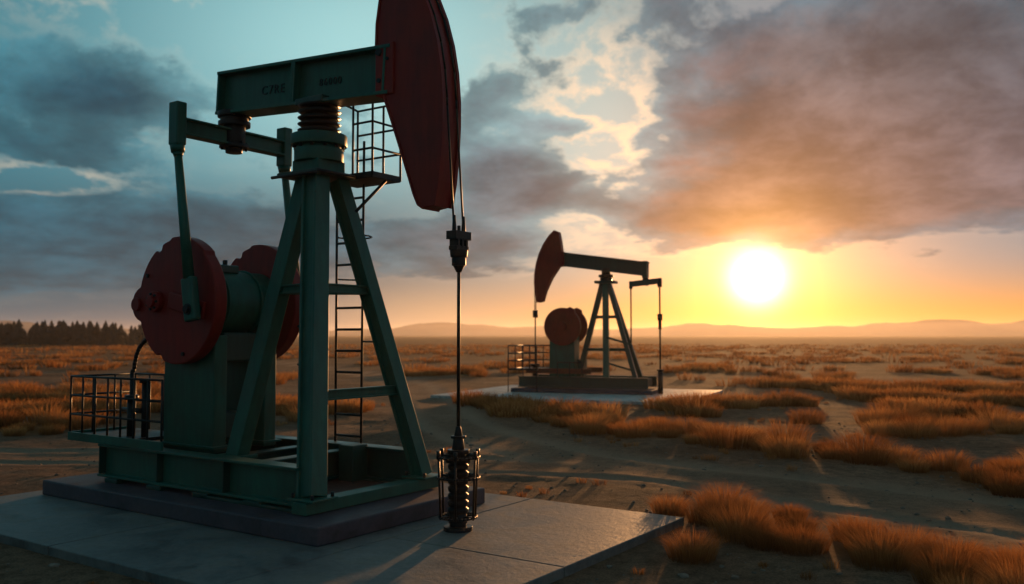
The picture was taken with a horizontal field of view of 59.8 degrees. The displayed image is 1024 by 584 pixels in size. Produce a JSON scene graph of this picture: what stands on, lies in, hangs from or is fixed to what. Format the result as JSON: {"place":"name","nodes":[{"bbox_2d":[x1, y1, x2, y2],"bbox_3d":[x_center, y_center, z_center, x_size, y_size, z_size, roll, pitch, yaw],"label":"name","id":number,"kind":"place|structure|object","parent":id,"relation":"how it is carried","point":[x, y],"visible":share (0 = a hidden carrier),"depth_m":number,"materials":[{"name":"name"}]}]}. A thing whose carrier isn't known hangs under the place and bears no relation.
{"place":"outdoors","nodes":[
{"label":"outdoors","id":0,"kind":"place"},
{"bbox_2d":[84,428,163,440],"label":"platform deck","id":1,"kind":"structure","parent":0,"point":[153,435],"depth_m":13.28,"materials":[{"name":"green metal"}]},
{"bbox_2d":[122,378,150,436],"bbox_3d":[-5.518,1.691,12.978,0.585,0.860,0.196,-1,-3,23],"label":"valve stand","id":2,"kind":"object","parent":1,"relation":"on","point":[128,409],"visible":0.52,"depth_m":12.88,"materials":[{"name":"metal"}]},
{"bbox_2d":[163,443,227,453],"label":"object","id":3,"kind":"object","parent":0,"point":[202,452],"depth_m":13.48,"materials":[{"name":"green metal"}]},
{"bbox_2d":[226,409,236,437],"bbox_3d":[-4.265,1.923,13.008,0.700,0.350,0.620,-2,-3,34],"label":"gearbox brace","id":4,"kind":"object","parent":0,"point":[230,416],"visible":0.03,"depth_m":12.73,"materials":[{"name":"green metal"}]},
{"bbox_2d":[219,453,257,457],"bbox_3d":[-3.739,2.217,12.027,0.450,0.050,0.400,-2,-3,34],"label":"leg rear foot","id":5,"kind":"object","parent":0,"point":[251,455],"visible":0.28,"depth_m":11.99},
{"bbox_2d":[250,445,296,459],"bbox_3d":[-3.523,2.418,12.475,0.200,0.380,1.680,-2,-3,34],"label":"crossbeam","id":6,"kind":"object","parent":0,"point":[276,452],"visible":0.05,"depth_m":12.67,"materials":[{"name":"green metal"}]},
{"bbox_2d":[278,165,299,273],"bbox_3d":[-3.429,-1.030,13.729,0.483,1.885,0.200,-2,-3,34],"label":"pitman arm","id":7,"kind":"object","parent":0,"point":[285,184],"visible":0.31,"depth_m":13.75},
{"bbox_2d":[186,117,285,156],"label":"equalizer beam","id":8,"kind":"structure","parent":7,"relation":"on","point":[203,131],"depth_m":12.87,"materials":[{"name":"green metal"}]},
{"bbox_2d":[168,101,186,144],"bbox_3d":[-4.620,-2.325,12.302,0.200,0.600,0.160,-2,-3,34],"label":"equalizer end","id":9,"kind":"object","parent":8,"relation":"attached to","point":[177,120],"visible":0.89,"depth_m":12.24,"materials":[{"name":"green metal"}]},
{"bbox_2d":[170,143,194,278],"bbox_3d":[-4.502,-1.105,12.163,0.483,1.885,0.200,-2,-3,34],"label":"pitman arm","id":10,"kind":"object","parent":8,"relation":"attached to","point":[177,151],"visible":0.97,"depth_m":12.10},
{"bbox_2d":[181,276,200,321],"bbox_3d":[-4.326,0.094,11.985,0.326,0.622,0.120,-2,-3,34],"label":"pitman fork","id":11,"kind":"object","parent":10,"relation":"attached to","point":[189,289],"visible":1,"depth_m":11.92,"materials":[{"name":"teal metal"}]},
{"bbox_2d":[276,127,291,166],"bbox_3d":[-3.547,-2.251,13.868,0.200,0.600,0.160,-2,-3,34],"label":"equalizer end","id":12,"kind":"object","parent":8,"relation":"attached to","point":[283,133],"visible":0.86,"depth_m":13.80,"materials":[{"name":"green metal"}]},
{"bbox_2d":[263,448,338,479],"bbox_3d":[-2.863,2.397,12.024,0.200,0.380,1.680,-2,-3,34],"label":"crossbeam","id":13,"kind":"object","parent":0,"point":[333,463],"depth_m":12.45,"materials":[{"name":"green metal"}]},
{"bbox_2d":[421,0,460,208],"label":"horsehead track","id":14,"kind":"structure","parent":0,"point":[441,194],"depth_m":10.80,"materials":[{"name":"red metal"}]},
{"bbox_2d":[0,335,1023,583],"bbox_3d":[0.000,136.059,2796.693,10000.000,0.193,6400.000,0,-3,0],"label":"ground","id":15,"kind":"structure","parent":0,"point":[890,487],"depth_m":17.61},
{"bbox_2d":[0,319,148,345],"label":"pine trees","id":16,"kind":"object","parent":15,"relation":"on","point":[60,333],"visible":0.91,"depth_m":194.30,"materials":[{"name":"green plant"}]},
{"bbox_2d":[0,490,683,583],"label":"concrete pad","id":17,"kind":"object","parent":15,"relation":"on","point":[512,540],"visible":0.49,"depth_m":9.71,"materials":[{"name":"grey concrete"}]},
{"bbox_2d":[42,473,484,546],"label":"machine plinth","id":18,"kind":"structure","parent":17,"relation":"on","point":[328,527],"depth_m":10.86,"materials":[{"name":"concrete"}]},
{"bbox_2d":[104,478,132,483],"bbox_3d":[-5.561,2.668,12.672,0.300,0.060,0.340,-2,-3,34],"label":"skid foot","id":19,"kind":"object","parent":18,"relation":"on","point":[113,480],"visible":0.49,"depth_m":12.53},
{"bbox_2d":[146,484,174,490],"bbox_3d":[-4.736,2.641,12.108,0.300,0.060,0.340,-2,-3,34],"label":"skid foot","id":20,"kind":"object","parent":18,"relation":"on","point":[155,487],"visible":0.5,"depth_m":11.96},
{"bbox_2d":[97,444,301,506],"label":"skid beam","id":21,"kind":"structure","parent":18,"relation":"on","point":[266,481],"depth_m":11.56,"materials":[{"name":"green metal"}]},
{"bbox_2d":[163,335,226,452],"bbox_3d":[-4.514,1.426,12.668,1.140,1.620,0.220,-2,-3,34],"label":"gearbox pedestal","id":22,"kind":"object","parent":21,"relation":"on","point":[195,403],"visible":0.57,"depth_m":12.44,"materials":[{"name":"green metal"}]},
{"bbox_2d":[98,442,338,492],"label":"skid stiffeners","id":23,"kind":"object","parent":21,"relation":"attached to","point":[159,471],"visible":0.46,"depth_m":12.04,"materials":[{"name":"green metal"}]},
{"bbox_2d":[69,373,164,441],"bbox_3d":[-5.353,1.678,13.068,2.282,0.896,1.082,-2,-3,34],"label":"platform railing","id":24,"kind":"object","parent":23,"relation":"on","point":[93,394],"visible":0.87,"depth_m":12.88,"materials":[{"name":"black metal"}]},
{"bbox_2d":[71,426,126,432],"bbox_3d":[-6.298,2.156,13.693,0.040,0.120,1.050,-2,-3,34],"label":"platform edge end","id":25,"kind":"object","parent":24,"relation":"attached to","point":[104,429],"visible":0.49,"depth_m":13.66,"materials":[{"name":"green paint"}]},
{"bbox_2d":[67,431,162,450],"bbox_3d":[-5.641,2.103,12.584,2.300,0.120,0.040,-2,-3,34],"label":"platform edge","id":26,"kind":"object","parent":24,"relation":"attached to","point":[122,441],"visible":1,"depth_m":12.50,"materials":[{"name":"green paint"}]},
{"bbox_2d":[129,338,146,394],"bbox_3d":[-5.299,1.366,12.877,0.635,1.500,0.090,-2,-3,30],"label":"conduit pipe","id":27,"kind":"object","parent":24,"relation":"on","point":[136,355],"visible":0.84,"depth_m":12.99,"materials":[{"name":"metal"}]},
{"bbox_2d":[221,271,269,331],"bbox_3d":[-4.207,0.158,13.053,0.980,0.980,1.200,-2,-3,34],"label":"gearbox drum","id":28,"kind":"object","parent":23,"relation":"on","point":[246,293],"visible":0.38,"depth_m":12.88,"materials":[{"name":"teal metal"}]},
{"bbox_2d":[133,236,226,363],"bbox_3d":[-4.711,0.119,12.556,1.928,1.790,0.190,-2,-3,34],"label":"counterweight disc","id":29,"kind":"object","parent":28,"relation":"attached to","point":[171,335],"visible":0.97,"depth_m":12.37,"materials":[{"name":"red paint"}]},
{"bbox_2d":[131,291,163,311],"bbox_3d":[-5.258,0.143,12.731,0.730,0.300,0.140,-2,-3,34],"label":"disc boss","id":30,"kind":"object","parent":29,"relation":"attached to","point":[136,304],"visible":1,"depth_m":12.57,"materials":[{"name":"red paint"}]},
{"bbox_2d":[145,274,184,355],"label":"disc bolts","id":31,"kind":"object","parent":29,"relation":"attached to","point":[154,307],"visible":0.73,"depth_m":12.54,"materials":[{"name":"metal"}]},
{"bbox_2d":[167,292,206,318],"bbox_3d":[-4.473,0.182,12.239,0.821,0.392,0.056,-2,-3,34],"label":"crank arm","id":32,"kind":"object","parent":29,"relation":"attached to","point":[175,302],"visible":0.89,"depth_m":12.31},
{"bbox_2d":[182,303,201,314],"bbox_3d":[-4.267,0.234,12.023,0.150,0.150,0.360,-2,-3,34],"label":"crank pin","id":33,"kind":"object","parent":32,"relation":"attached to","point":[186,308],"visible":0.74,"depth_m":11.88,"materials":[{"name":"metal"}]},
{"bbox_2d":[220,264,238,273],"bbox_3d":[-4.223,-0.327,12.965,0.320,0.120,0.360,-2,-3,34],"label":"gearbox lid","id":34,"kind":"object","parent":28,"relation":"on","point":[232,269],"visible":0.4,"depth_m":12.89,"materials":[{"name":"metal"}]},
{"bbox_2d":[220,332,255,361],"bbox_3d":[-4.265,0.804,13.062,0.900,0.420,0.620,-2,-3,34],"label":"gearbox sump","id":35,"kind":"object","parent":28,"relation":"attached to","point":[239,346],"visible":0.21,"depth_m":12.78,"materials":[{"name":"green metal"}]},
{"bbox_2d":[231,245,299,358],"bbox_3d":[-3.925,0.174,13.702,1.928,1.790,0.190,-2,-3,34],"label":"counterweight disc","id":36,"kind":"object","parent":28,"relation":"attached to","point":[257,259],"visible":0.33,"depth_m":13.39,"materials":[{"name":"red paint"}]},
{"bbox_2d":[226,438,281,442],"bbox_3d":[-4.016,2.195,13.359,1.260,0.030,0.340,-2,-3,34],"label":"pedestal flange","id":37,"kind":"object","parent":23,"relation":"on","point":[266,441],"visible":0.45,"depth_m":12.96,"materials":[{"name":"green paint"}]},
{"bbox_2d":[226,351,275,445],"bbox_3d":[-4.017,1.461,13.394,1.140,1.620,0.220,-2,-3,34],"label":"gearbox pedestal","id":38,"kind":"object","parent":37,"relation":"on","point":[236,375],"visible":0.26,"depth_m":13.12,"materials":[{"name":"green metal"}]},
{"bbox_2d":[226,179,301,455],"bbox_3d":[-3.252,0.365,12.048,1.075,3.849,0.637,-2,-3,34],"label":"leg rear","id":39,"kind":"object","parent":23,"relation":"on","point":[262,356],"visible":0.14,"depth_m":11.97,"materials":[{"name":"green paint"}]},
{"bbox_2d":[293,157,344,172],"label":"post cap block","id":40,"kind":"structure","parent":39,"relation":"on","point":[318,162],"depth_m":11.86,"materials":[{"name":"green metal"}]},
{"bbox_2d":[291,130,346,162],"bbox_3d":[-2.615,-1.946,12.062,0.750,0.400,0.750,-2,-3,34],"label":"saddle collar","id":41,"kind":"object","parent":40,"relation":"on","point":[306,150],"visible":0.93,"depth_m":11.77,"materials":[{"name":"green paint"}]},
{"bbox_2d":[297,101,340,132],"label":"saddle bearing rings","id":42,"kind":"object","parent":41,"relation":"on","point":[316,115],"visible":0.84,"depth_m":11.90,"materials":[{"name":"black metal"}]},
{"bbox_2d":[215,43,389,117],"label":"walking beam","id":43,"kind":"structure","parent":42,"relation":"on","point":[355,69],"depth_m":12.12,"materials":[{"name":"green metal"}]},
{"bbox_2d":[216,74,225,110],"bbox_3d":[-4.210,-2.911,13.201,0.068,0.541,0.380,-2,-3,34],"label":"walking beam stiffener","id":44,"kind":"object","parent":43,"relation":"attached to","point":[220,96],"visible":0.39,"depth_m":13.07,"materials":[{"name":"green metal"}]},
{"bbox_2d":[217,109,250,154],"bbox_3d":[-4.084,-2.338,13.087,0.480,0.600,0.480,-2,-3,34],"label":"equalizer bearing","id":45,"kind":"object","parent":43,"relation":"attached to","point":[239,124],"visible":0.94,"depth_m":12.94,"materials":[{"name":"black metal"}]},
{"bbox_2d":[221,140,246,151],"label":"equalizer bolts","id":46,"kind":"object","parent":45,"relation":"attached to","point":[230,146],"visible":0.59,"depth_m":12.97,"materials":[{"name":"black metal"}]},
{"bbox_2d":[262,83,284,94],"bbox_3d":[-3.359,-2.853,12.523,0.470,0.126,0.012,2,-1,35],"label":"beam lettering","id":47,"kind":"object","parent":43,"relation":"attached to","point":[275,88],"visible":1,"depth_m":12.50,"materials":[{"name":"paint"}]},
{"bbox_2d":[289,62,292,101],"bbox_3d":[-2.909,-2.856,12.306,0.068,0.541,0.380,-2,-3,34],"label":"walking beam stiffener","id":48,"kind":"object","parent":43,"relation":"attached to","point":[291,82],"visible":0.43,"depth_m":12.15,"materials":[{"name":"green metal"}]},
{"bbox_2d":[291,62,301,101],"bbox_3d":[-2.876,-2.854,12.284,0.068,0.541,0.380,-2,-3,34],"label":"walking beam stiffener","id":49,"kind":"object","parent":43,"relation":"attached to","point":[296,81],"visible":0.43,"depth_m":12.15,"materials":[{"name":"green metal"}]},
{"bbox_2d":[319,76,341,85],"bbox_3d":[-2.423,-2.814,11.880,0.411,0.098,0.012,2,-1,35],"label":"beam lettering","id":50,"kind":"object","parent":43,"relation":"attached to","point":[326,82],"visible":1,"depth_m":11.87,"materials":[{"name":"paint"}]},
{"bbox_2d":[381,47,385,89],"bbox_3d":[-1.508,-2.797,11.344,0.068,0.541,0.380,-2,-3,34],"label":"walking beam stiffener","id":51,"kind":"object","parent":43,"relation":"attached to","point":[383,67],"visible":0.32,"depth_m":11.19,"materials":[{"name":"green metal"}]},
{"bbox_2d":[375,41,394,97],"bbox_3d":[-1.510,-2.802,11.345,0.300,0.660,0.360,-2,-3,34],"label":"horsehead mount","id":52,"kind":"object","parent":43,"relation":"attached to","point":[389,74],"visible":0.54,"depth_m":11.16,"materials":[{"name":"red metal"}]},
{"bbox_2d":[375,48,388,82],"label":"horsehead pins","id":53,"kind":"object","parent":52,"relation":"in","point":[378,51],"visible":0.35,"depth_m":11.22,"materials":[{"name":"red metal"}]},
{"bbox_2d":[377,0,446,210],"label":"horsehead body","id":54,"kind":"object","parent":43,"relation":"attached to","point":[413,98],"visible":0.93,"depth_m":10.93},
{"bbox_2d":[375,0,439,211],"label":"horsehead rear flange","id":55,"kind":"object","parent":54,"relation":"attached to","point":[393,126],"visible":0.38,"depth_m":11.06,"materials":[{"name":"red metal"}]},
{"bbox_2d":[428,0,463,219],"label":"bridle cables","id":56,"kind":"object","parent":54,"relation":"attached to","point":[447,105],"visible":0.98,"depth_m":10.78,"materials":[{"name":"metal"}]},
{"bbox_2d":[446,215,470,271],"bbox_3d":[-0.635,-0.573,10.638,0.219,0.680,0.300,-2,-3,34],"label":"carrier bar","id":57,"kind":"object","parent":56,"relation":"hanging from","point":[458,246],"visible":1,"depth_m":10.56,"materials":[{"name":"metal"}]},
{"bbox_2d":[295,94,328,106],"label":"saddle bearing block","id":58,"kind":"structure","parent":42,"relation":"on","point":[319,97],"depth_m":11.88,"materials":[{"name":"green metal"}]},
{"bbox_2d":[293,141,344,151],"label":"saddle bolts","id":59,"kind":"object","parent":41,"relation":"on","point":[324,143],"visible":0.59,"depth_m":11.86,"materials":[{"name":"metal"}]},
{"bbox_2d":[287,293,359,294],"bbox_3d":[-2.548,-0.023,12.085,1.214,0.120,0.096,0,-3,-3],"label":"side brace","id":60,"kind":"object","parent":39,"relation":"attached to","point":[329,294],"visible":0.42,"depth_m":12.04,"materials":[{"name":"green paint"}]},
{"bbox_2d":[280,283,299,293],"bbox_3d":[-2.830,-0.043,11.673,0.096,0.120,1.003,2,-4,-40],"label":"side brace","id":61,"kind":"object","parent":60,"relation":"attached to","point":[291,289],"visible":0.52,"depth_m":11.73,"materials":[{"name":"green paint"}]},
{"bbox_2d":[338,443,367,481],"bbox_3d":[-2.232,2.389,12.502,0.280,0.500,0.300,-2,-3,34],"label":"control box","id":62,"kind":"object","parent":23,"relation":"on","point":[352,462],"visible":1,"depth_m":12.39,"materials":[{"name":"green paint"}]},
{"bbox_2d":[192,492,213,497],"bbox_3d":[-3.911,2.614,11.543,0.300,0.060,0.340,-2,-3,34],"label":"skid foot","id":63,"kind":"object","parent":18,"relation":"on","point":[197,494],"visible":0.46,"depth_m":11.40},
{"bbox_2d":[200,495,291,512],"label":"side foot beam","id":64,"kind":"structure","parent":18,"relation":"on","point":[263,505],"depth_m":10.94,"materials":[{"name":"green paint"}]},
{"bbox_2d":[243,500,264,506],"bbox_3d":[-3.086,2.587,10.979,0.300,0.060,0.340,-2,-3,34],"label":"skid foot","id":65,"kind":"object","parent":18,"relation":"on","point":[249,502],"visible":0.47,"depth_m":10.83},
{"bbox_2d":[250,435,409,481],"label":"skid beam","id":66,"kind":"structure","parent":18,"relation":"on","point":[386,463],"depth_m":12.48,"materials":[{"name":"green metal"}]},
{"bbox_2d":[334,141,364,442],"bbox_3d":[-2.344,0.307,12.812,1.036,4.795,0.516,-2,-3,34],"label":"ladder","id":67,"kind":"object","parent":18,"relation":"on","point":[337,265],"visible":0.57,"depth_m":12.83,"materials":[{"name":"metal"}]},
{"bbox_2d":[338,235,372,342],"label":"ladder stays","id":68,"kind":"object","parent":67,"relation":"attached to","point":[369,237],"visible":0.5,"depth_m":12.93,"materials":[{"name":"metal"}]},
{"bbox_2d":[327,478,382,494],"bbox_3d":[-2.433,2.637,12.021,1.500,0.050,1.100,-2,-3,34],"label":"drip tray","id":69,"kind":"object","parent":18,"relation":"on","point":[336,485],"visible":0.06,"depth_m":12.05,"materials":[{"name":"black metal"}]},
{"bbox_2d":[292,478,437,515],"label":"front foot beam","id":70,"kind":"structure","parent":18,"relation":"on","point":[353,497],"depth_m":11.05,"materials":[{"name":"green paint"}]},
{"bbox_2d":[287,495,337,503],"bbox_3d":[-2.338,2.422,10.450,0.420,0.030,0.420,-2,-3,34],"label":"leg foot plate","id":71,"kind":"object","parent":70,"relation":"on","point":[308,501],"visible":0.71,"depth_m":10.35,"materials":[{"name":"green paint"}]},
{"bbox_2d":[291,491,333,500],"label":"anchor bolts","id":72,"kind":"object","parent":71,"relation":"on","point":[311,496],"visible":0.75,"depth_m":10.39,"materials":[{"name":"metal"}]},
{"bbox_2d":[296,173,329,497],"bbox_3d":[-2.476,0.436,11.124,0.361,4.106,1.502,1,-3,-12],"label":"leg front","id":73,"kind":"object","parent":71,"relation":"on","point":[312,441],"visible":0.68,"depth_m":11.00,"materials":[{"name":"green paint"}]},
{"bbox_2d":[277,167,357,181],"bbox_3d":[-2.615,-1.557,12.043,0.780,0.060,0.780,-2,-3,34],"label":"post cap","id":74,"kind":"object","parent":73,"relation":"on","point":[333,177],"visible":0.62,"depth_m":11.84,"materials":[{"name":"green paint"}]},
{"bbox_2d":[329,283,368,294],"bbox_3d":[-2.224,-0.042,11.702,0.096,0.120,0.998,-2,-3,34],"label":"cross brace","id":75,"kind":"object","parent":73,"relation":"attached to","point":[347,289],"visible":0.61,"depth_m":11.74,"materials":[{"name":"green paint"}]},
{"bbox_2d":[328,385,397,400],"bbox_3d":[-1.990,1.299,11.478,0.104,0.130,1.537,-2,-3,34],"label":"cross brace","id":76,"kind":"object","parent":73,"relation":"attached to","point":[357,392],"visible":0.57,"depth_m":11.50,"materials":[{"name":"green paint"}]},
{"bbox_2d":[401,473,437,479],"bbox_3d":[-1.208,2.500,12.098,0.420,0.030,0.420,-2,-3,34],"label":"leg foot plate","id":77,"kind":"object","parent":70,"relation":"on","point":[428,476],"visible":0.56,"depth_m":11.96,"materials":[{"name":"green paint"}]},
{"bbox_2d":[330,178,431,475],"bbox_3d":[-1.798,0.484,12.113,1.434,4.086,0.290,0,-3,-9],"label":"leg front","id":78,"kind":"object","parent":77,"relation":"on","point":[380,329],"visible":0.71,"depth_m":12.07,"materials":[{"name":"green paint"}]},
{"bbox_2d":[271,168,386,212],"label":"nest brackets","id":79,"kind":"object","parent":78,"relation":"attached to","point":[368,198],"visible":0.95,"depth_m":11.85,"materials":[{"name":"metal"}]},
{"bbox_2d":[350,171,399,187],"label":"nest floor","id":80,"kind":"structure","parent":78,"relation":"on","point":[367,179],"depth_m":12.18,"materials":[{"name":"metal"}]},
{"bbox_2d":[348,104,401,181],"bbox_3d":[-2.162,-2.165,12.466,1.129,1.274,0.592,-2,-3,34],"label":"nest railing","id":81,"kind":"object","parent":80,"relation":"on","point":[372,133],"visible":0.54,"depth_m":12.35,"materials":[{"name":"black metal"}]},
{"bbox_2d":[405,470,440,477],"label":"anchor bolts","id":82,"kind":"object","parent":77,"relation":"on","point":[406,474],"visible":0.55,"depth_m":12.04,"materials":[{"name":"metal"}]},
{"bbox_2d":[436,426,480,532],"bbox_3d":[-0.635,2.207,10.506,0.548,1.235,0.530,-2,-3,34],"label":"wellhead","id":83,"kind":"object","parent":17,"relation":"on","point":[458,457],"visible":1,"depth_m":10.40,"materials":[{"name":"metal"}]},
{"bbox_2d":[457,226,460,425],"bbox_3d":[-0.635,0.456,10.589,0.041,2.500,0.042,-2,-3,34],"label":"polished rod","id":84,"kind":"object","parent":83,"relation":"on","point":[458,337],"visible":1,"depth_m":10.56,"materials":[{"name":"metal"}]},
{"bbox_2d":[0,343,1023,583],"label":"dry grass","id":85,"kind":"structure","parent":15,"relation":"on","point":[905,406],"depth_m":23.42,"materials":[{"name":"brown plant"}]},
{"bbox_2d":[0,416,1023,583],"bbox_3d":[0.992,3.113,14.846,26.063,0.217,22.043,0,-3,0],"label":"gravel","id":86,"kind":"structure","parent":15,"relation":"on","point":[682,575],"depth_m":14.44,"materials":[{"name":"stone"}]},
{"bbox_2d":[430,385,722,404],"bbox_3d":[2.815,4.072,35.339,9.588,0.160,7.588,-1,-3,24],"label":"concrete pad","id":87,"kind":"object","parent":15,"relation":"on","point":[590,398],"visible":0.3,"depth_m":33.62,"materials":[{"name":"grey concrete"}]},
{"bbox_2d":[508,230,663,394],"bbox_3d":[3.119,0.733,35.962,6.142,6.568,2.422,-1,-3,20],"label":"oil pumpjack","id":88,"kind":"object","parent":87,"relation":"on","point":[567,331],"visible":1,"depth_m":35.63,"materials":[{"name":"green paint"}]},
{"bbox_2d":[0,319,1023,335],"bbox_3d":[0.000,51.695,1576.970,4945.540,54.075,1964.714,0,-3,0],"label":"hills","id":89,"kind":"structure","parent":0,"point":[940,327],"depth_m":2290.44,"materials":[{"name":"brown"}]},
{"bbox_2d":[0,0,1023,330],"label":"sky","id":90,"kind":"structure","parent":0,"point":[774,163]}
]}

